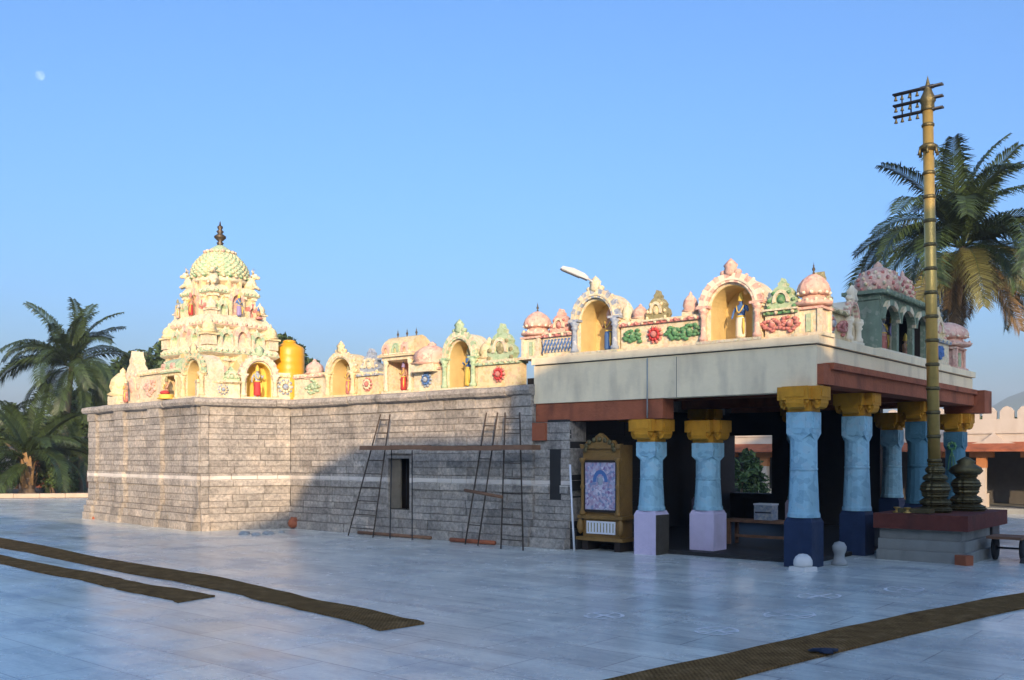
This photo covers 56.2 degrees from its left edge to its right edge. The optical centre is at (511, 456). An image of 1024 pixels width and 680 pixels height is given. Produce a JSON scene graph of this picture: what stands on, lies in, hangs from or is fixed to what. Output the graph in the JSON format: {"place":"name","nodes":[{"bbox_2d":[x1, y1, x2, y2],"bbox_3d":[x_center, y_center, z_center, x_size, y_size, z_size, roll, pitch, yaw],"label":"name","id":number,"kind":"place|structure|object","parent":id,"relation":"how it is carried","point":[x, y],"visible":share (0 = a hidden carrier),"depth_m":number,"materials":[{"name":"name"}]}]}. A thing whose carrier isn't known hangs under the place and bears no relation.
{"place":"outdoors","nodes":[
{"label":"outdoors","id":0,"kind":"place"},
{"bbox_2d":[0,483,87,498],"bbox_3d":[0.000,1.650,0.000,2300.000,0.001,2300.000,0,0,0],"label":"ground","id":1,"kind":"structure","parent":0,"point":[16,491],"depth_m":44.61,"materials":[{"name":"beige soil"}]},
{"bbox_2d":[0,462,19,493],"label":"garden shrub","id":2,"kind":"object","parent":1,"relation":"on","point":[3,469],"visible":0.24,"depth_m":41.93,"materials":[{"name":"green plant"}]},
{"bbox_2d":[0,397,43,476],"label":"coconut palm","id":3,"kind":"object","parent":1,"relation":"on","point":[7,441],"visible":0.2,"depth_m":43.56,"materials":[{"name":"green plant"}]},
{"bbox_2d":[0,402,47,450],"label":"broadleaf tree","id":4,"kind":"object","parent":1,"relation":"on","point":[3,429],"visible":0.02,"depth_m":59.13,"materials":[{"name":"green plant"}]},
{"bbox_2d":[0,493,87,497],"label":"garden kerb","id":5,"kind":"structure","parent":1,"relation":"on","point":[52,495],"depth_m":37.94,"materials":[{"name":"concrete"}]},
{"bbox_2d":[0,382,90,493],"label":"coconut palm","id":6,"kind":"object","parent":1,"relation":"on","point":[26,441],"visible":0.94,"depth_m":40.67,"materials":[{"name":"green plant"}]},
{"bbox_2d":[4,415,86,464],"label":"broadleaf tree","id":7,"kind":"object","parent":1,"relation":"on","point":[69,457],"visible":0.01,"depth_m":56.86,"materials":[{"name":"green plant"}]},
{"bbox_2d":[9,436,90,488],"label":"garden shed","id":8,"kind":"structure","parent":1,"relation":"on","point":[17,487],"depth_m":50.20,"materials":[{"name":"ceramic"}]},
{"bbox_2d":[34,466,70,492],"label":"garden shrub","id":9,"kind":"object","parent":1,"relation":"on","point":[50,481],"visible":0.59,"depth_m":41.74,"materials":[{"name":"green plant"}]},
{"bbox_2d":[38,411,90,490],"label":"coconut palm","id":10,"kind":"object","parent":1,"relation":"on","point":[78,461],"visible":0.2,"depth_m":44.69,"materials":[{"name":"green plant"}]},
{"bbox_2d":[0,297,130,459],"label":"coconut palm","id":11,"kind":"object","parent":1,"relation":"on","point":[76,341],"visible":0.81,"depth_m":46.15,"materials":[{"name":"green plant"}]},
{"bbox_2d":[58,471,79,491],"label":"garden shrub","id":12,"kind":"object","parent":1,"relation":"on","point":[75,480],"visible":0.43,"depth_m":44.11,"materials":[{"name":"green plant"}]},
{"bbox_2d":[45,385,110,435],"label":"broadleaf tree","id":13,"kind":"object","parent":1,"relation":"on","point":[74,403],"visible":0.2,"depth_m":51.70,"materials":[{"name":"green plant"}]},
{"bbox_2d":[69,423,90,458],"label":"broadleaf tree","id":14,"kind":"object","parent":1,"relation":"on","point":[84,432],"depth_m":51.39,"materials":[{"name":"green plant"}]},
{"bbox_2d":[75,340,164,390],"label":"broadleaf tree","id":15,"kind":"object","parent":1,"relation":"on","point":[155,361],"visible":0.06,"depth_m":54.97,"materials":[{"name":"green plant"}]},
{"bbox_2d":[273,332,324,372],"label":"broadleaf tree","id":16,"kind":"object","parent":1,"relation":"on","point":[283,337],"visible":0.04,"depth_m":59.22,"materials":[{"name":"green plant"}]},
{"bbox_2d":[735,406,1023,514],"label":"colonnade building","id":17,"kind":"structure","parent":1,"relation":"on","point":[994,450],"depth_m":29.64,"materials":[{"name":"paint"}]},
{"bbox_2d":[843,133,1023,408],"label":"coconut palm","id":18,"kind":"object","parent":1,"relation":"on","point":[971,264],"visible":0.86,"depth_m":32.91,"materials":[{"name":"green plant"}]},
{"bbox_2d":[159,222,280,372],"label":"shrine tower","id":19,"kind":"structure","parent":0,"point":[218,280],"depth_m":25.06,"materials":[{"name":"paint"}]},
{"bbox_2d":[175,299,179,318],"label":"statue","id":20,"kind":"object","parent":19,"relation":"on","point":[177,306],"visible":1,"depth_m":25.31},
{"bbox_2d":[187,292,192,315],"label":"statue","id":21,"kind":"object","parent":19,"relation":"on","point":[190,307],"visible":1,"depth_m":24.96,"materials":[{"name":"orange stone"}]},
{"bbox_2d":[235,294,242,316],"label":"statue","id":22,"kind":"object","parent":19,"relation":"on","point":[239,307],"visible":1,"depth_m":25.07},
{"bbox_2d":[255,307,262,319],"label":"statue","id":23,"kind":"object","parent":19,"relation":"on","point":[258,314],"visible":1,"depth_m":25.50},
{"bbox_2d":[0,498,1023,679],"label":"courtyard paving","id":24,"kind":"structure","parent":0,"point":[489,612],"depth_m":10.27,"materials":[{"name":"stone"}]},
{"bbox_2d":[0,555,214,602],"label":"coir mat","id":25,"kind":"object","parent":24,"relation":"on","point":[177,595],"visible":1,"depth_m":12.41,"materials":[{"name":"brown wicker"}]},
{"bbox_2d":[0,538,423,630],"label":"coir mat","id":26,"kind":"object","parent":24,"relation":"on","point":[376,620],"visible":1,"depth_m":11.87,"materials":[{"name":"brown wicker"}]},
{"bbox_2d":[238,531,250,534],"bbox_3d":[-5.625,1.606,20.139,0.254,0.076,0.188,0,0,0],"label":"loose stone","id":27,"kind":"object","parent":24,"relation":"on","point":[244,533],"visible":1,"depth_m":20.07,"materials":[{"name":"grey stone"}]},
{"bbox_2d":[262,531,273,534],"bbox_3d":[-5.123,1.607,20.140,0.238,0.073,0.194,0,0,31],"label":"loose stone","id":28,"kind":"object","parent":24,"relation":"on","point":[267,532],"visible":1,"depth_m":20.08,"materials":[{"name":"grey stone"}]},
{"bbox_2d":[288,517,298,527],"bbox_3d":[-4.950,1.515,21.799,0.300,0.250,0.295,0,0,0],"label":"clay pot","id":29,"kind":"object","parent":24,"relation":"on","point":[292,522],"visible":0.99,"depth_m":21.69,"materials":[{"name":"orange ceramic"}]},
{"bbox_2d":[348,414,390,537],"bbox_3d":[-2.937,0.392,19.674,0.881,2.512,0.408,0,0,40],"label":"trestle ladder","id":30,"kind":"object","parent":24,"relation":"on","point":[379,487],"visible":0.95,"depth_m":19.58,"materials":[{"name":"brown wood"}]},
{"bbox_2d":[389,450,391,538],"bbox_3d":[-2.416,0.762,19.110,0.024,1.764,0.072,0,0,35],"label":"prop pole","id":31,"kind":"object","parent":24,"relation":"on","point":[390,496],"visible":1,"depth_m":19.10,"materials":[{"name":"wood"}]},
{"bbox_2d":[357,531,431,539],"bbox_3d":[-2.393,1.594,19.339,2.104,0.070,0.070,0,0,39],"label":"fallen pole","id":32,"kind":"object","parent":24,"relation":"on","point":[396,535],"visible":1,"depth_m":19.26,"materials":[{"name":"brown wood"}]},
{"bbox_2d":[81,319,724,549],"bbox_3d":[-2.907,-0.520,23.735,15.120,4.340,9.613,0,0,40],"label":"stone shrine","id":33,"kind":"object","parent":24,"relation":"on","point":[214,447],"visible":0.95,"depth_m":20.82,"materials":[{"name":"stone"}]},
{"bbox_2d":[123,379,127,402],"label":"statue","id":34,"kind":"object","parent":33,"relation":"on","point":[125,394],"visible":1,"depth_m":23.65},
{"bbox_2d":[157,375,173,399],"bbox_3d":[-8.023,-1.596,22.267,0.432,0.552,0.463,0,0,-45],"label":"statue","id":35,"kind":"object","parent":33,"relation":"on","point":[165,394],"visible":0.98,"depth_m":22.16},
{"bbox_2d":[251,365,263,396],"bbox_3d":[-5.808,-1.717,21.876,0.288,0.752,0.150,0,0,-20],"label":"statue","id":36,"kind":"object","parent":33,"relation":"in","point":[258,388],"visible":0.98,"depth_m":21.84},
{"bbox_2d":[274,340,304,399],"bbox_3d":[-6.159,-2.240,26.500,0.830,1.940,0.830,0,0,0],"label":"water tank","id":37,"kind":"object","parent":33,"relation":"on","point":[290,360],"visible":0.55,"depth_m":26.14,"materials":[{"name":"yellow plastic"}]},
{"bbox_2d":[344,365,350,393],"bbox_3d":[-3.607,-1.677,21.103,0.134,0.670,0.226,0,0,-38],"label":"statue","id":38,"kind":"object","parent":33,"relation":"on","point":[347,377],"visible":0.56,"depth_m":21.06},
{"bbox_2d":[386,456,413,512],"bbox_3d":[-2.199,0.575,19.839,0.737,1.170,0.415,0,0,40],"label":"window","id":39,"kind":"structure","parent":33,"relation":"in","point":[401,495],"depth_m":19.84,"materials":[{"name":"stone"}]},
{"bbox_2d":[399,361,406,390],"bbox_3d":[-2.272,-1.666,20.002,0.126,0.630,0.213,0,0,-38],"label":"statue","id":40,"kind":"object","parent":33,"relation":"on","point":[403,380],"visible":0.93,"depth_m":19.96,"materials":[{"name":"paint"}]},
{"bbox_2d":[462,348,470,386],"bbox_3d":[-0.859,-1.748,18.806,0.164,0.812,0.275,0,0,-38],"label":"statue","id":41,"kind":"object","parent":33,"relation":"in","point":[466,362],"visible":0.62,"depth_m":18.75,"materials":[{"name":"yellow paint"}]},
{"bbox_2d":[412,450,412,539],"bbox_3d":[-1.950,0.764,18.716,0.022,1.762,0.096,0,0,-6],"label":"prop pole","id":42,"kind":"object","parent":24,"relation":"on","point":[412,494],"visible":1,"depth_m":18.71,"materials":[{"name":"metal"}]},
{"bbox_2d":[449,538,495,544],"bbox_3d":[-0.742,1.594,17.926,1.107,0.080,0.080,0,0,39],"label":"fallen pole","id":43,"kind":"object","parent":24,"relation":"on","point":[475,541],"visible":1,"depth_m":17.88,"materials":[{"name":"brown wood"}]},
{"bbox_2d":[464,412,497,545],"bbox_3d":[-0.570,0.417,17.703,0.634,2.458,0.303,0,0,0],"label":"trestle ladder","id":44,"kind":"object","parent":24,"relation":"on","point":[479,458],"visible":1,"depth_m":17.69,"materials":[{"name":"brown wood"}]},
{"bbox_2d":[464,489,502,498],"bbox_3d":[-0.531,0.684,17.512,0.060,0.148,1.167,0,0,-37],"label":"brace pole","id":45,"kind":"object","parent":44,"relation":"attached to","point":[483,493],"visible":1,"depth_m":17.45,"materials":[{"name":"brown wood"}]},
{"bbox_2d":[500,412,523,550],"bbox_3d":[-0.002,0.424,17.113,0.418,2.448,0.898,0,0,0],"label":"trestle ladder","id":46,"kind":"object","parent":24,"relation":"on","point":[503,478],"visible":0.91,"depth_m":17.11,"materials":[{"name":"brown wood"}]},
{"bbox_2d":[359,445,540,450],"bbox_3d":[-1.304,-0.157,18.177,4.504,0.113,0.260,0,0,40],"label":"scaffold plank","id":47,"kind":"object","parent":46,"relation":"on","point":[461,448],"visible":1,"depth_m":17.89,"materials":[{"name":"brown wood"}]},
{"bbox_2d":[569,464,574,551],"bbox_3d":[1.034,0.896,16.573,0.051,1.500,0.183,0,0,-26],"label":"leaning stick","id":48,"kind":"object","parent":24,"relation":"on","point":[572,517],"visible":1,"depth_m":16.54,"materials":[{"name":"white"}]},
{"bbox_2d":[584,612,624,618],"bbox_3d":[0.948,1.639,9.860,0.426,0.002,0.453,0,0,0],"label":"chalk drawing","id":49,"kind":"object","parent":24,"relation":"on","point":[607,615],"visible":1,"depth_m":9.85},
{"bbox_2d":[576,433,633,551],"bbox_3d":[1.646,0.622,16.721,0.980,2.044,0.500,0,0,40],"label":"carved cabinet","id":50,"kind":"object","parent":24,"relation":"on","point":[605,514],"visible":1,"depth_m":16.55,"materials":[{"name":"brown wood"}]},
{"bbox_2d":[695,627,738,634],"bbox_3d":[1.926,1.639,9.000,0.438,0.002,0.425,0,0,0],"label":"chalk drawing","id":51,"kind":"object","parent":24,"relation":"on","point":[737,630],"visible":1,"depth_m":8.96},
{"bbox_2d":[735,448,771,492],"bbox_3d":[6.938,0.693,29.258,2.263,1.925,1.876,0,0,0],"label":"garden shrub","id":52,"kind":"object","parent":24,"relation":"on","point":[750,478],"visible":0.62,"depth_m":29.24,"materials":[{"name":"green plant"}]},
{"bbox_2d":[519,258,991,566],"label":"pillared hall","id":53,"kind":"structure","parent":24,"relation":"on","point":[814,381],"depth_m":16.08,"materials":[{"name":"stone"}]},
{"bbox_2d":[560,266,592,282],"bbox_3d":[1.198,-3.072,16.571,0.745,0.392,0.166,0,0,-8],"label":"flood lamp","id":54,"kind":"object","parent":53,"relation":"attached to","point":[574,272],"visible":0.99,"depth_m":16.49,"materials":[{"name":"white glass"}]},
{"bbox_2d":[602,309,611,349],"bbox_3d":[1.682,-2.197,16.715,0.151,0.752,0.254,0,0,-38],"label":"statue","id":55,"kind":"object","parent":53,"relation":"in","point":[608,336],"visible":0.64,"depth_m":16.67,"materials":[{"name":"blue paint"}]},
{"bbox_2d":[731,292,748,337],"bbox_3d":[3.600,-2.208,15.067,0.155,0.772,0.296,0,0,-41],"label":"statue","id":56,"kind":"object","parent":53,"relation":"in","point":[741,309],"visible":0.93,"depth_m":15.03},
{"bbox_2d":[726,518,784,543],"bbox_3d":[4.513,1.355,16.957,1.500,0.450,0.400,0,0,40],"label":"bench","id":57,"kind":"object","parent":53,"relation":"on","point":[737,535],"visible":0.52,"depth_m":17.12,"materials":[{"name":"brown wood"}]},
{"bbox_2d":[753,503,778,519],"bbox_3d":[4.497,0.983,16.970,0.360,0.290,0.260,0,0,40],"label":"donation box","id":58,"kind":"object","parent":57,"relation":"on","point":[765,511],"visible":1,"depth_m":16.88,"materials":[{"name":"grey metal"}]},
{"bbox_2d":[882,318,889,348],"bbox_3d":[6.534,-2.177,16.855,0.240,0.711,0.142,0,0,-38],"label":"statue","id":59,"kind":"object","parent":53,"relation":"on","point":[885,339],"visible":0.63,"depth_m":16.81,"materials":[{"name":"pink stone"}]},
{"bbox_2d":[888,316,890,349],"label":"statue","id":60,"kind":"object","parent":53,"relation":"on","point":[889,330],"visible":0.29,"depth_m":17.14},
{"bbox_2d":[902,333,906,353],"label":"statue","id":61,"kind":"object","parent":53,"relation":"on","point":[904,347],"visible":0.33,"depth_m":17.72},
{"bbox_2d":[763,611,815,618],"bbox_3d":[2.867,1.639,9.913,0.581,0.002,0.507,0,0,0],"label":"chalk drawing","id":62,"kind":"object","parent":24,"relation":"on","point":[813,614],"visible":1,"depth_m":9.86},
{"bbox_2d":[788,554,817,571],"bbox_3d":[4.173,1.522,13.745,0.290,0.245,0.290,0,0,-34],"label":"domed marker","id":63,"kind":"object","parent":24,"relation":"on","point":[802,562],"visible":1,"depth_m":13.65,"materials":[{"name":"white stone"}]},
{"bbox_2d":[604,592,1023,679],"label":"coir mat","id":64,"kind":"object","parent":24,"relation":"on","point":[735,665],"visible":0.98,"depth_m":8.30,"materials":[{"name":"brown wicker"}]},
{"bbox_2d":[808,648,837,653],"bbox_3d":[2.580,1.597,7.892,0.256,0.033,0.166,0,0,0],"label":"cloth scrap","id":65,"kind":"object","parent":64,"relation":"on","point":[826,650],"visible":1,"depth_m":7.90,"materials":[{"name":"blue fabric"}]},
{"bbox_2d":[797,593,841,598],"bbox_3d":[3.601,1.639,11.233,0.444,0.002,0.582,0,0,42],"label":"chalk drawing","id":66,"kind":"object","parent":24,"relation":"on","point":[819,595],"visible":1,"depth_m":11.19},
{"bbox_2d":[831,541,847,565],"bbox_3d":[4.937,1.464,14.453,0.240,0.360,0.240,0,0,0],"label":"stone post","id":67,"kind":"object","parent":24,"relation":"on","point":[839,548],"visible":1,"depth_m":14.38,"materials":[{"name":"grey stone"}]},
{"bbox_2d":[884,586,923,591],"bbox_3d":[4.837,1.639,11.806,0.645,0.002,0.435,0,0,-33],"label":"chalk drawing","id":68,"kind":"object","parent":24,"relation":"on","point":[922,589],"visible":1,"depth_m":11.78},
{"bbox_2d":[873,507,1006,563],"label":"stepped platform","id":69,"kind":"structure","parent":24,"relation":"on","point":[945,538],"depth_m":14.99,"materials":[{"name":"stone"}]},
{"bbox_2d":[903,507,910,512],"bbox_3d":[6.295,0.863,15.256,0.130,0.090,0.127,0,0,0],"label":"oil lamp","id":70,"kind":"object","parent":69,"relation":"on","point":[907,509],"visible":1,"depth_m":15.23,"materials":[{"name":"gold metal"}]},
{"bbox_2d":[898,508,934,513],"bbox_3d":[6.436,0.868,15.268,0.500,0.070,0.220,0,0,40],"label":"brass tray","id":71,"kind":"object","parent":69,"relation":"on","point":[920,510],"visible":1,"depth_m":15.17,"materials":[{"name":"metal"}]},
{"bbox_2d":[892,76,952,512],"bbox_3d":[6.670,-2.627,15.557,0.897,7.070,0.526,0,0,15],"label":"flagpole","id":72,"kind":"object","parent":69,"relation":"on","point":[935,488],"visible":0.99,"depth_m":15.43,"materials":[{"name":"gold metal"}]},
{"bbox_2d":[948,457,986,510],"bbox_3d":[7.580,0.458,16.003,0.657,0.900,0.657,0,0,0],"label":"brass altar","id":73,"kind":"object","parent":69,"relation":"on","point":[966,485],"visible":0.94,"depth_m":15.84,"materials":[{"name":"metal"}]},
{"bbox_2d":[955,555,972,565],"bbox_3d":[6.811,1.570,14.441,0.160,0.150,0.200,0,0,-23],"label":"red brick","id":74,"kind":"object","parent":24,"relation":"on","point":[964,560],"visible":1,"depth_m":14.37,"materials":[{"name":"brick"}]},
{"bbox_2d":[986,534,1023,559],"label":"bench","id":75,"kind":"object","parent":24,"relation":"on","point":[995,546],"visible":0.97,"depth_m":15.09,"materials":[{"name":"brown wood"}]},
{"bbox_2d":[0,0,1023,455],"label":"sky","id":76,"kind":"structure","parent":0,"point":[382,169],"materials":[{"name":"blue"}]},
{"bbox_2d":[980,391,1023,418],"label":"hill","id":77,"kind":"structure","parent":0,"point":[1015,402],"depth_m":883.73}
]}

